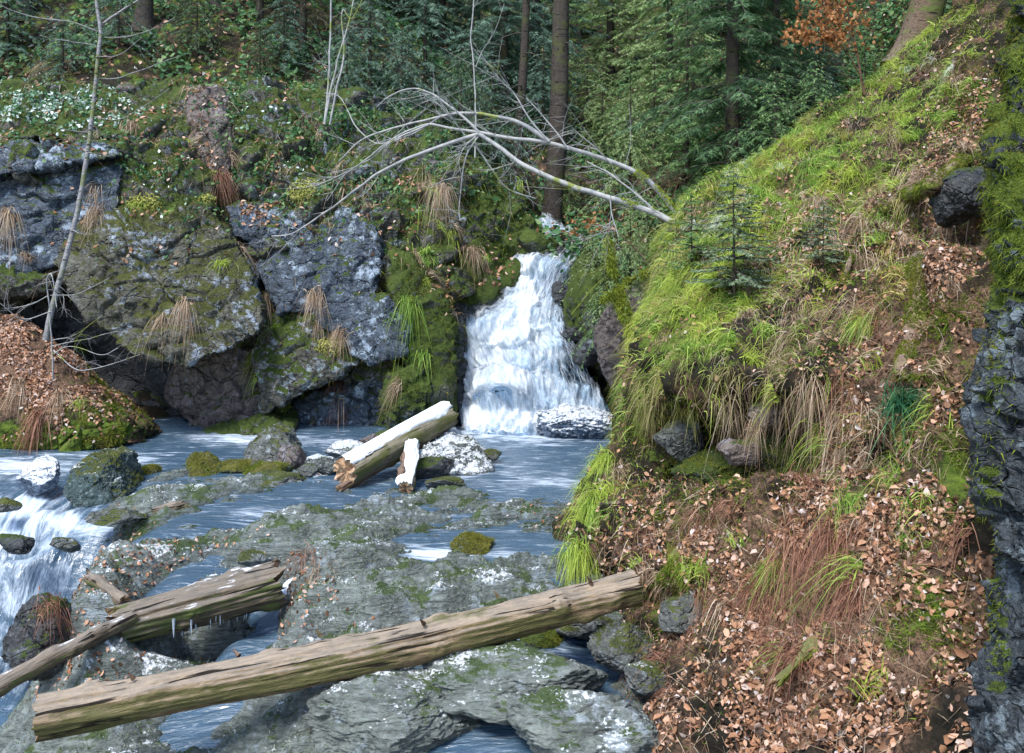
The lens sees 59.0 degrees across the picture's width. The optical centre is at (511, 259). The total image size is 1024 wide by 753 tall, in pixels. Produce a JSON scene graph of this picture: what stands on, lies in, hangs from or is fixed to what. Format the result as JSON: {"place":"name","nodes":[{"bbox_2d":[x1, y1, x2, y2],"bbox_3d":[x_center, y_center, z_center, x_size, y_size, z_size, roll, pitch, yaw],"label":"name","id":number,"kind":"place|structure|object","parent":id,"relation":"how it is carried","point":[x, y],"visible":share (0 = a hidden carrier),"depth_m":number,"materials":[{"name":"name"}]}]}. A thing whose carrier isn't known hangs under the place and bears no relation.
{"place":"outdoors","nodes":[
{"label":"outdoors","id":0,"kind":"place"},
{"bbox_2d":[0,316,161,451],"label":"bank","id":1,"kind":"structure","parent":0,"point":[149,426],"depth_m":12.04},
{"bbox_2d":[0,252,145,380],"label":"bare shrub","id":2,"kind":"object","parent":1,"relation":"on","point":[49,312],"visible":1,"depth_m":12.08,"materials":[{"name":"wood"}]},
{"bbox_2d":[0,349,148,451],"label":"bank moss","id":3,"kind":"object","parent":1,"relation":"on","point":[120,427],"visible":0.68,"depth_m":11.98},
{"bbox_2d":[0,313,153,447],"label":"leaf litter","id":4,"kind":"object","parent":1,"relation":"on","point":[38,379],"visible":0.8,"depth_m":12.36,"materials":[{"name":"brown plant"}]},
{"bbox_2d":[0,0,185,340],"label":"slender tree","id":5,"kind":"object","parent":1,"relation":"on","point":[46,333],"visible":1,"depth_m":12.45,"materials":[{"name":"grey plant"}]},
{"bbox_2d":[0,75,542,435],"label":"cliff","id":6,"kind":"structure","parent":0,"point":[222,410],"depth_m":13.72,"materials":[{"name":"stone"}]},
{"bbox_2d":[0,72,319,233],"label":"frosted herbs","id":7,"kind":"object","parent":6,"relation":"on","point":[46,106],"visible":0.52,"depth_m":14.72,"materials":[{"name":"green plant"}]},
{"bbox_2d":[53,203,269,368],"bbox_3d":[-5.108,0.311,13.775,3.245,2.363,2.824,0,0,0],"label":"boulder","id":8,"kind":"object","parent":6,"relation":"on","point":[141,280],"visible":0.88,"depth_m":12.89,"materials":[{"name":"stone"}]},
{"bbox_2d":[0,77,479,419],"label":"cliff tufts","id":9,"kind":"object","parent":6,"relation":"on","point":[187,88],"visible":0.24,"depth_m":14.28,"materials":[{"name":"beige plant"}]},
{"bbox_2d":[0,70,508,268],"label":"cliff ferns","id":10,"kind":"object","parent":6,"relation":"on","point":[313,142],"visible":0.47,"depth_m":14.71,"materials":[{"name":"green plant"}]},
{"bbox_2d":[0,77,511,390],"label":"cliff grass","id":11,"kind":"structure","parent":6,"relation":"on","point":[264,172],"depth_m":14.43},
{"bbox_2d":[0,77,528,314],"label":"fallen cliff leaves","id":12,"kind":"object","parent":6,"relation":"on","point":[259,212],"visible":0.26,"depth_m":14.29,"materials":[{"name":"plant"}]},
{"bbox_2d":[0,78,536,433],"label":"cliff moss","id":13,"kind":"object","parent":6,"relation":"on","point":[415,260],"visible":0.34,"depth_m":13.86,"materials":[{"name":"plant"}]},
{"bbox_2d":[50,79,528,414],"bbox_3d":[-3.718,-0.326,15.221,8.142,5.964,5.255,0,0,0],"label":"fern","id":14,"kind":"object","parent":6,"relation":"on","point":[425,251],"visible":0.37,"depth_m":13.76,"materials":[{"name":"green plant"}]},
{"bbox_2d":[95,123,541,394],"bbox_3d":[-2.900,-0.097,14.630,7.758,5.190,4.670,0,0,-19],"label":"bright cliff moss","id":15,"kind":"object","parent":6,"relation":"on","point":[490,217],"visible":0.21,"depth_m":14.10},
{"bbox_2d":[308,0,364,124],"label":"birch sapling","id":16,"kind":"object","parent":6,"relation":"on","point":[328,102],"visible":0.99,"depth_m":14.59,"materials":[{"name":"wood"}]},
{"bbox_2d":[0,417,645,752],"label":"stream water","id":17,"kind":"structure","parent":0,"point":[530,468],"depth_m":9.06,"materials":[{"name":"liquid"}]},
{"bbox_2d":[15,455,60,495],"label":"boulder","id":18,"kind":"object","parent":17,"relation":"on","point":[39,475],"visible":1,"depth_m":9.69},
{"bbox_2d":[421,639,608,724],"bbox_3d":[-0.003,2.687,5.934,1.277,0.310,1.069,0,0,0],"label":"boulder","id":19,"kind":"object","parent":17,"relation":"on","point":[486,683],"visible":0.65,"depth_m":5.68,"materials":[{"name":"stone"}]},
{"bbox_2d":[31,569,643,742],"bbox_3d":[-0.927,2.477,5.828,3.858,0.346,0.327,-5,2,-19],"label":"fallen log","id":20,"kind":"object","parent":19,"relation":"on","point":[90,706],"visible":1,"depth_m":5.63,"materials":[{"name":"brown wood"}]},
{"bbox_2d":[535,403,611,438],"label":"boulder","id":21,"kind":"object","parent":17,"relation":"on","point":[563,420],"visible":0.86,"depth_m":12.69,"materials":[{"name":"stone"}]},
{"bbox_2d":[504,686,659,752],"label":"boulder","id":22,"kind":"object","parent":17,"relation":"on","point":[554,719],"visible":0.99,"depth_m":5.16,"materials":[{"name":"stone"}]},
{"bbox_2d":[0,0,951,752],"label":"ground","id":23,"kind":"structure","parent":0,"point":[422,590],"depth_m":7.65,"materials":[{"name":"stone"}]},
{"bbox_2d":[0,0,54,64],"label":"spruce tree","id":24,"kind":"object","parent":23,"relation":"on","point":[7,44],"visible":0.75,"depth_m":17.97,"materials":[{"name":"green plant"}]},
{"bbox_2d":[1,592,71,681],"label":"boulder","id":25,"kind":"object","parent":23,"relation":"on","point":[23,647],"visible":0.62,"depth_m":6.42,"materials":[{"name":"stone"}]},
{"bbox_2d":[22,4,95,84],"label":"spruce tree","id":26,"kind":"object","parent":23,"relation":"on","point":[57,65],"visible":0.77,"depth_m":16.81,"materials":[{"name":"green plant"}]},
{"bbox_2d":[0,610,138,697],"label":"thin log","id":27,"kind":"object","parent":23,"relation":"on","point":[48,658],"visible":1,"depth_m":5.95,"materials":[{"name":"brown wood"}]},
{"bbox_2d":[62,445,144,507],"bbox_3d":[-4.404,2.387,9.908,0.661,0.656,1.077,0,0,0],"label":"boulder","id":28,"kind":"object","parent":23,"relation":"on","point":[104,476],"visible":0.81,"depth_m":9.59,"materials":[{"name":"stone"}]},
{"bbox_2d":[54,0,168,73],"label":"spruce tree","id":29,"kind":"object","parent":23,"relation":"on","point":[118,23],"visible":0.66,"depth_m":17.32,"materials":[{"name":"green plant"}]},
{"bbox_2d":[84,508,147,525],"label":"boulder","id":30,"kind":"object","parent":23,"relation":"on","point":[113,516],"visible":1,"depth_m":8.60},
{"bbox_2d":[148,0,232,77],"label":"spruce tree","id":31,"kind":"object","parent":23,"relation":"on","point":[196,36],"visible":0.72,"depth_m":17.70,"materials":[{"name":"green plant"}]},
{"bbox_2d":[105,560,287,642],"bbox_3d":[-2.273,2.509,6.598,1.263,0.358,0.368,-6,3,-27],"label":"rotten log","id":32,"kind":"object","parent":23,"relation":"on","point":[232,593],"visible":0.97,"depth_m":6.52,"materials":[{"name":"brown wood"}]},
{"bbox_2d":[243,422,301,461],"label":"boulder","id":33,"kind":"object","parent":23,"relation":"on","point":[267,443],"visible":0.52,"depth_m":11.00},
{"bbox_2d":[245,0,322,81],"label":"spruce tree","id":34,"kind":"object","parent":23,"relation":"on","point":[284,26],"visible":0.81,"depth_m":17.57,"materials":[{"name":"green plant"}]},
{"bbox_2d":[221,0,360,50],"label":"spruce tree","id":35,"kind":"object","parent":23,"relation":"on","point":[303,7],"visible":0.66,"depth_m":18.44,"materials":[{"name":"green plant"}]},
{"bbox_2d":[25,473,563,702],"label":"slab leaves","id":36,"kind":"object","parent":23,"relation":"on","point":[151,557],"visible":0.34,"depth_m":6.96,"materials":[{"name":"plant"}]},
{"bbox_2d":[0,468,627,752],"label":"slab moss","id":37,"kind":"object","parent":23,"relation":"on","point":[246,724],"visible":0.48,"depth_m":6.95,"materials":[{"name":"plant"}]},
{"bbox_2d":[311,11,382,109],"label":"spruce tree","id":38,"kind":"object","parent":23,"relation":"on","point":[347,76],"visible":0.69,"depth_m":16.36,"materials":[{"name":"green plant"}]},
{"bbox_2d":[308,0,440,108],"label":"spruce tree","id":39,"kind":"object","parent":23,"relation":"on","point":[369,33],"visible":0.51,"depth_m":17.37,"materials":[{"name":"green plant"}]},
{"bbox_2d":[300,667,481,752],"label":"boulder","id":40,"kind":"object","parent":23,"relation":"on","point":[400,710],"visible":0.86,"depth_m":5.45,"materials":[{"name":"stone"}]},
{"bbox_2d":[333,401,458,483],"bbox_3d":[-1.331,2.143,10.697,0.346,0.402,2.024,0,10,32],"label":"snowy log","id":41,"kind":"object","parent":23,"relation":"on","point":[359,463],"visible":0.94,"depth_m":10.41,"materials":[{"name":"brown wood"}]},
{"bbox_2d":[367,25,461,149],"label":"spruce tree","id":42,"kind":"object","parent":23,"relation":"on","point":[401,84],"visible":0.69,"depth_m":16.59,"materials":[{"name":"green plant"}]},
{"bbox_2d":[359,0,505,134],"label":"spruce tree","id":43,"kind":"object","parent":23,"relation":"on","point":[429,69],"visible":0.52,"depth_m":18.16,"materials":[{"name":"green plant"}]},
{"bbox_2d":[0,0,907,370],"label":"forest moss","id":44,"kind":"object","parent":23,"relation":"on","point":[360,78],"visible":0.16,"depth_m":18.02,"materials":[{"name":"plant"}]},
{"bbox_2d":[0,0,910,282],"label":"forest leaves","id":45,"kind":"object","parent":23,"relation":"on","point":[432,64],"visible":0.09,"depth_m":18.36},
{"bbox_2d":[420,427,494,475],"bbox_3d":[-0.643,2.346,11.100,0.898,0.426,1.261,0,0,0],"label":"boulder","id":46,"kind":"object","parent":23,"relation":"on","point":[466,454],"visible":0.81,"depth_m":10.75,"materials":[{"name":"stone"}]},
{"bbox_2d":[450,530,494,554],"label":"boulder","id":47,"kind":"object","parent":23,"relation":"on","point":[472,543],"visible":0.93,"depth_m":7.67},
{"bbox_2d":[1,0,947,275],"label":"forest grass","id":48,"kind":"structure","parent":23,"relation":"on","point":[427,66],"depth_m":18.41,"materials":[{"name":"plant"}]},
{"bbox_2d":[0,0,951,306],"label":"forest herbs","id":49,"kind":"object","parent":23,"relation":"on","point":[556,230],"visible":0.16,"depth_m":18.02,"materials":[{"name":"green plant"}]},
{"bbox_2d":[424,46,532,177],"bbox_3d":[-0.943,-2.491,16.305,2.017,2.758,2.252,0,0,34],"label":"spruce tree","id":50,"kind":"object","parent":23,"relation":"on","point":[467,92],"visible":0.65,"depth_m":16.39,"materials":[{"name":"green plant"}]},
{"bbox_2d":[439,14,536,177],"bbox_3d":[-0.870,-2.813,17.570,2.600,4.015,2.821,0,0,-39],"label":"spruce tree","id":51,"kind":"object","parent":23,"relation":"on","point":[481,38],"visible":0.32,"depth_m":17.58,"materials":[{"name":"green plant"}]},
{"bbox_2d":[452,57,553,199],"bbox_3d":[-0.308,-2.433,16.925,2.017,2.758,2.252,0,0,-15],"label":"spruce tree","id":52,"kind":"object","parent":23,"relation":"on","point":[492,97],"visible":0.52,"depth_m":16.98,"materials":[{"name":"green plant"}]},
{"bbox_2d":[436,0,584,112],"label":"spruce tree","id":53,"kind":"object","parent":23,"relation":"on","point":[504,29],"visible":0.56,"depth_m":22.93,"materials":[{"name":"green plant"}]},
{"bbox_2d":[494,0,541,161],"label":"tree","id":54,"kind":"object","parent":23,"relation":"on","point":[523,65],"visible":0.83,"depth_m":19.42,"materials":[{"name":"brown wood"}]},
{"bbox_2d":[477,0,616,90],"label":"spruce tree","id":55,"kind":"object","parent":23,"relation":"on","point":[548,26],"visible":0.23,"depth_m":26.91,"materials":[{"name":"green plant"}]},
{"bbox_2d":[506,32,596,171],"bbox_3d":[0.660,-3.637,20.936,2.469,3.513,2.275,0,0,25],"label":"spruce tree","id":56,"kind":"object","parent":23,"relation":"on","point":[542,92],"visible":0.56,"depth_m":20.98,"materials":[{"name":"green plant"}]},
{"bbox_2d":[518,0,616,227],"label":"tree","id":57,"kind":"object","parent":23,"relation":"on","point":[558,111],"visible":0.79,"depth_m":17.45,"materials":[{"name":"brown wood"}]},
{"bbox_2d":[563,253,612,384],"bbox_3d":[1.306,1.037,14.351,0.913,2.348,1.572,0,0,25],"label":"boulder","id":58,"kind":"object","parent":23,"relation":"on","point":[573,299],"visible":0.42,"depth_m":13.85,"materials":[{"name":"plant"}]},
{"bbox_2d":[567,46,616,139],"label":"spruce tree","id":59,"kind":"object","parent":23,"relation":"on","point":[586,88],"visible":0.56,"depth_m":23.99,"materials":[{"name":"green plant"}]},
{"bbox_2d":[569,65,627,163],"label":"spruce tree","id":60,"kind":"object","parent":23,"relation":"on","point":[597,105],"visible":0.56,"depth_m":21.49,"materials":[{"name":"green plant"}]},
{"bbox_2d":[545,0,678,87],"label":"spruce tree","id":61,"kind":"object","parent":23,"relation":"on","point":[611,31],"visible":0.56,"depth_m":29.88,"materials":[{"name":"green plant"}]},
{"bbox_2d":[593,282,646,389],"bbox_3d":[1.641,1.064,12.961,0.978,1.620,1.078,0,0,0],"label":"boulder","id":62,"kind":"object","parent":23,"relation":"on","point":[607,330],"visible":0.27,"depth_m":12.73,"materials":[{"name":"stone"}]},
{"bbox_2d":[587,620,655,673],"bbox_3d":[0.751,2.643,6.157,0.481,0.328,0.427,0,0,0],"label":"boulder","id":63,"kind":"object","parent":23,"relation":"on","point":[615,645],"visible":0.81,"depth_m":6.11,"materials":[{"name":"stone"}]},
{"bbox_2d":[582,61,663,182],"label":"spruce tree","id":64,"kind":"object","parent":23,"relation":"on","point":[619,106],"visible":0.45,"depth_m":19.48,"materials":[{"name":"green plant"}]},
{"bbox_2d":[574,94,684,235],"bbox_3d":[2.125,-1.549,17.206,2.752,3.371,2.465,0,0,27],"label":"spruce tree","id":65,"kind":"object","parent":23,"relation":"on","point":[639,151],"visible":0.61,"depth_m":17.10,"materials":[{"name":"green plant"}]},
{"bbox_2d":[607,40,698,184],"bbox_3d":[2.970,-3.015,18.880,2.339,3.338,2.218,0,0,29],"label":"spruce tree","id":66,"kind":"object","parent":23,"relation":"on","point":[654,146],"visible":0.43,"depth_m":18.99,"materials":[{"name":"green plant"}]},
{"bbox_2d":[593,0,740,154],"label":"spruce tree","id":67,"kind":"object","parent":23,"relation":"on","point":[635,48],"visible":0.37,"depth_m":21.43,"materials":[{"name":"green plant"}]},
{"bbox_2d":[614,0,754,183],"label":"spruce tree","id":68,"kind":"object","parent":23,"relation":"on","point":[686,146],"visible":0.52,"depth_m":17.48,"materials":[{"name":"green plant"}]},
{"bbox_2d":[671,0,873,133],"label":"spruce tree","id":69,"kind":"object","parent":23,"relation":"on","point":[793,16],"visible":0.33,"depth_m":17.42,"materials":[{"name":"green plant"}]},
{"bbox_2d":[771,3,856,130],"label":"spruce tree","id":70,"kind":"object","parent":23,"relation":"on","point":[824,69],"visible":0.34,"depth_m":16.98,"materials":[{"name":"green plant"}]},
{"bbox_2d":[460,214,609,435],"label":"waterfall","id":71,"kind":"structure","parent":0,"point":[522,367],"depth_m":13.74,"materials":[{"name":"liquid"}]},
{"bbox_2d":[552,0,1017,752],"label":"bank","id":72,"kind":"structure","parent":0,"point":[922,740],"depth_m":6.45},
{"bbox_2d":[232,38,683,280],"bbox_3d":[-0.752,-1.282,11.459,6.290,3.209,1.815,0,0,17],"label":"fallen tree","id":73,"kind":"object","parent":72,"relation":"on","point":[622,201],"visible":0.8,"depth_m":11.27,"materials":[{"name":"wood"}]},
{"bbox_2d":[546,530,605,586],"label":"grass tussock","id":74,"kind":"object","parent":72,"relation":"on","point":[573,554],"depth_m":7.25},
{"bbox_2d":[570,230,648,345],"bbox_3d":[1.188,0.550,11.638,1.295,1.997,0.600,0,0,17],"label":"mossy trunk","id":75,"kind":"object","parent":72,"relation":"on","point":[617,296],"visible":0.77,"depth_m":11.61,"materials":[{"name":"green plant"}]},
{"bbox_2d":[575,209,654,334],"bbox_3d":[1.493,0.177,11.904,1.376,1.685,1.232,0,0,28],"label":"spruce bush","id":76,"kind":"object","parent":72,"relation":"on","point":[630,267],"visible":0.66,"depth_m":11.83,"materials":[{"name":"green plant"}]},
{"bbox_2d":[623,660,670,696],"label":"boulder","id":77,"kind":"object","parent":72,"relation":"on","point":[647,679],"visible":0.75,"depth_m":5.73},
{"bbox_2d":[653,416,704,462],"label":"boulder","id":78,"kind":"object","parent":72,"relation":"on","point":[676,447],"visible":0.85,"depth_m":7.60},
{"bbox_2d":[658,592,703,633],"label":"boulder","id":79,"kind":"object","parent":72,"relation":"on","point":[673,617],"visible":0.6,"depth_m":6.04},
{"bbox_2d":[658,185,729,269],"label":"young spruce","id":80,"kind":"object","parent":72,"relation":"on","point":[690,241],"visible":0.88,"depth_m":9.02,"materials":[{"name":"green plant"}]},
{"bbox_2d":[667,447,749,485],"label":"boulder","id":81,"kind":"object","parent":72,"relation":"on","point":[694,466],"visible":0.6,"depth_m":7.39,"materials":[{"name":"plant"}]},
{"bbox_2d":[586,0,847,213],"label":"spruce tree","id":82,"kind":"object","parent":72,"relation":"on","point":[733,98],"visible":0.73,"depth_m":15.25,"materials":[{"name":"green plant"}]},
{"bbox_2d":[601,317,863,465],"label":"hanging grass","id":83,"kind":"structure","parent":72,"relation":"hanging from","point":[645,407],"depth_m":7.59,"materials":[{"name":"plant"}]},
{"bbox_2d":[684,169,782,310],"bbox_3d":[2.009,-0.199,8.123,0.949,1.313,1.051,0,0,27],"label":"young spruce","id":84,"kind":"object","parent":72,"relation":"on","point":[734,281],"visible":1,"depth_m":8.05,"materials":[{"name":"green plant"}]},
{"bbox_2d":[716,438,761,466],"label":"boulder","id":85,"kind":"object","parent":72,"relation":"on","point":[728,449],"visible":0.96,"depth_m":6.91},
{"bbox_2d":[726,65,807,164],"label":"spruce tree","id":86,"kind":"object","parent":72,"relation":"on","point":[769,114],"visible":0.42,"depth_m":13.61,"materials":[{"name":"green plant"}]},
{"bbox_2d":[549,6,985,689],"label":"bank tufts","id":87,"kind":"object","parent":72,"relation":"on","point":[851,172],"visible":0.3,"depth_m":8.44,"materials":[{"name":"green plant"}]},
{"bbox_2d":[555,284,981,752],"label":"reddish tufts","id":88,"kind":"object","parent":72,"relation":"on","point":[776,555],"visible":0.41,"depth_m":5.52,"materials":[{"name":"brown plant"}]},
{"bbox_2d":[557,40,995,752],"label":"litter straws","id":89,"kind":"object","parent":72,"relation":"on","point":[909,666],"visible":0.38,"depth_m":5.32,"materials":[{"name":"beige plant"}]},
{"bbox_2d":[555,0,1003,752],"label":"leaf litter","id":90,"kind":"object","parent":72,"relation":"on","point":[842,717],"visible":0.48,"depth_m":5.19,"materials":[{"name":"brown plant"}]},
{"bbox_2d":[731,627,827,739],"bbox_3d":[1.469,2.377,4.867,0.595,0.790,0.754,0,0,0],"label":"grass tussock","id":91,"kind":"object","parent":72,"relation":"on","point":[786,651],"depth_m":4.89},
{"bbox_2d":[561,0,999,736],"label":"dry grass","id":92,"kind":"structure","parent":72,"relation":"on","point":[795,300],"depth_m":7.70,"materials":[{"name":"plant"}]},
{"bbox_2d":[583,66,978,668],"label":"straw tufts","id":93,"kind":"object","parent":72,"relation":"on","point":[870,257],"visible":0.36,"depth_m":7.06,"materials":[{"name":"beige plant"}]},
{"bbox_2d":[745,433,817,478],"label":"boulder","id":94,"kind":"object","parent":72,"relation":"on","point":[769,464],"visible":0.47,"depth_m":6.94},
{"bbox_2d":[555,0,1010,752],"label":"bank moss","id":95,"kind":"object","parent":72,"relation":"on","point":[813,394],"visible":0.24,"depth_m":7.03,"materials":[{"name":"plant"}]},
{"bbox_2d":[561,0,1006,565],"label":"bank grass","id":96,"kind":"structure","parent":72,"relation":"on","point":[841,144],"depth_m":9.26,"materials":[{"name":"plant"}]},
{"bbox_2d":[772,365,844,474],"bbox_3d":[2.077,1.243,6.322,0.566,1.013,0.493,0,0,0],"label":"grass tussock","id":97,"kind":"object","parent":72,"relation":"on","point":[807,394],"depth_m":6.33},
{"bbox_2d":[775,510,850,634],"bbox_3d":[1.770,1.921,5.235,0.697,0.842,0.762,0,0,-32],"label":"grass tussock","id":98,"kind":"object","parent":72,"relation":"on","point":[823,538],"depth_m":5.25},
{"bbox_2d":[796,199,847,269],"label":"young spruce","id":99,"kind":"object","parent":72,"relation":"on","point":[818,240],"visible":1,"depth_m":7.58,"materials":[{"name":"green plant"}]},
{"bbox_2d":[780,571,870,686],"bbox_3d":[1.696,2.114,4.965,0.641,0.818,0.781,0,0,-29],"label":"grass tussock","id":100,"kind":"object","parent":72,"relation":"on","point":[844,605],"depth_m":4.92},
{"bbox_2d":[780,0,887,94],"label":"beech sapling","id":101,"kind":"object","parent":72,"relation":"on","point":[838,20],"visible":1,"depth_m":11.01,"materials":[{"name":"plant"}]},
{"bbox_2d":[850,374,933,467],"bbox_3d":[2.585,1.062,5.718,0.775,0.779,0.840,0,0,31],"label":"grass tussock","id":102,"kind":"object","parent":72,"relation":"on","point":[902,400],"depth_m":5.75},
{"bbox_2d":[890,249,930,388],"bbox_3d":[2.829,0.383,6.354,0.246,0.932,1.204,0,0,30],"label":"root","id":103,"kind":"object","parent":72,"relation":"on","point":[916,307],"visible":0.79,"depth_m":6.31,"materials":[{"name":"green plant"}]},
{"bbox_2d":[880,0,946,67],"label":"tree","id":104,"kind":"object","parent":72,"relation":"on","point":[920,12],"visible":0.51,"depth_m":13.02,"materials":[{"name":"brown plant"}]},
{"bbox_2d":[877,152,971,215],"bbox_3d":[3.547,-0.655,7.535,0.705,0.537,1.352,0,0,7],"label":"root","id":105,"kind":"object","parent":72,"relation":"on","point":[928,186],"visible":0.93,"depth_m":7.42,"materials":[{"name":"green plant"}]},
{"bbox_2d":[928,166,987,228],"bbox_3d":[3.453,-0.487,7.025,0.414,0.485,0.461,0,0,0],"label":"boulder","id":106,"kind":"object","parent":72,"relation":"on","point":[953,201],"visible":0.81,"depth_m":6.89,"materials":[{"name":"stone"}]},
{"bbox_2d":[958,0,1023,752],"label":"rock wall","id":107,"kind":"structure","parent":0,"point":[995,705],"depth_m":3.45,"materials":[{"name":"stone"}]},
{"bbox_2d":[962,0,1023,733],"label":"wall moss patches","id":108,"kind":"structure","parent":107,"relation":"attached to","point":[1014,198],"depth_m":3.73,"materials":[{"name":"plant"}]},
{"bbox_2d":[972,3,1023,328],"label":"hanging wall moss","id":109,"kind":"object","parent":107,"relation":"attached to","point":[986,211],"visible":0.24,"depth_m":3.88,"materials":[{"name":"plant"}]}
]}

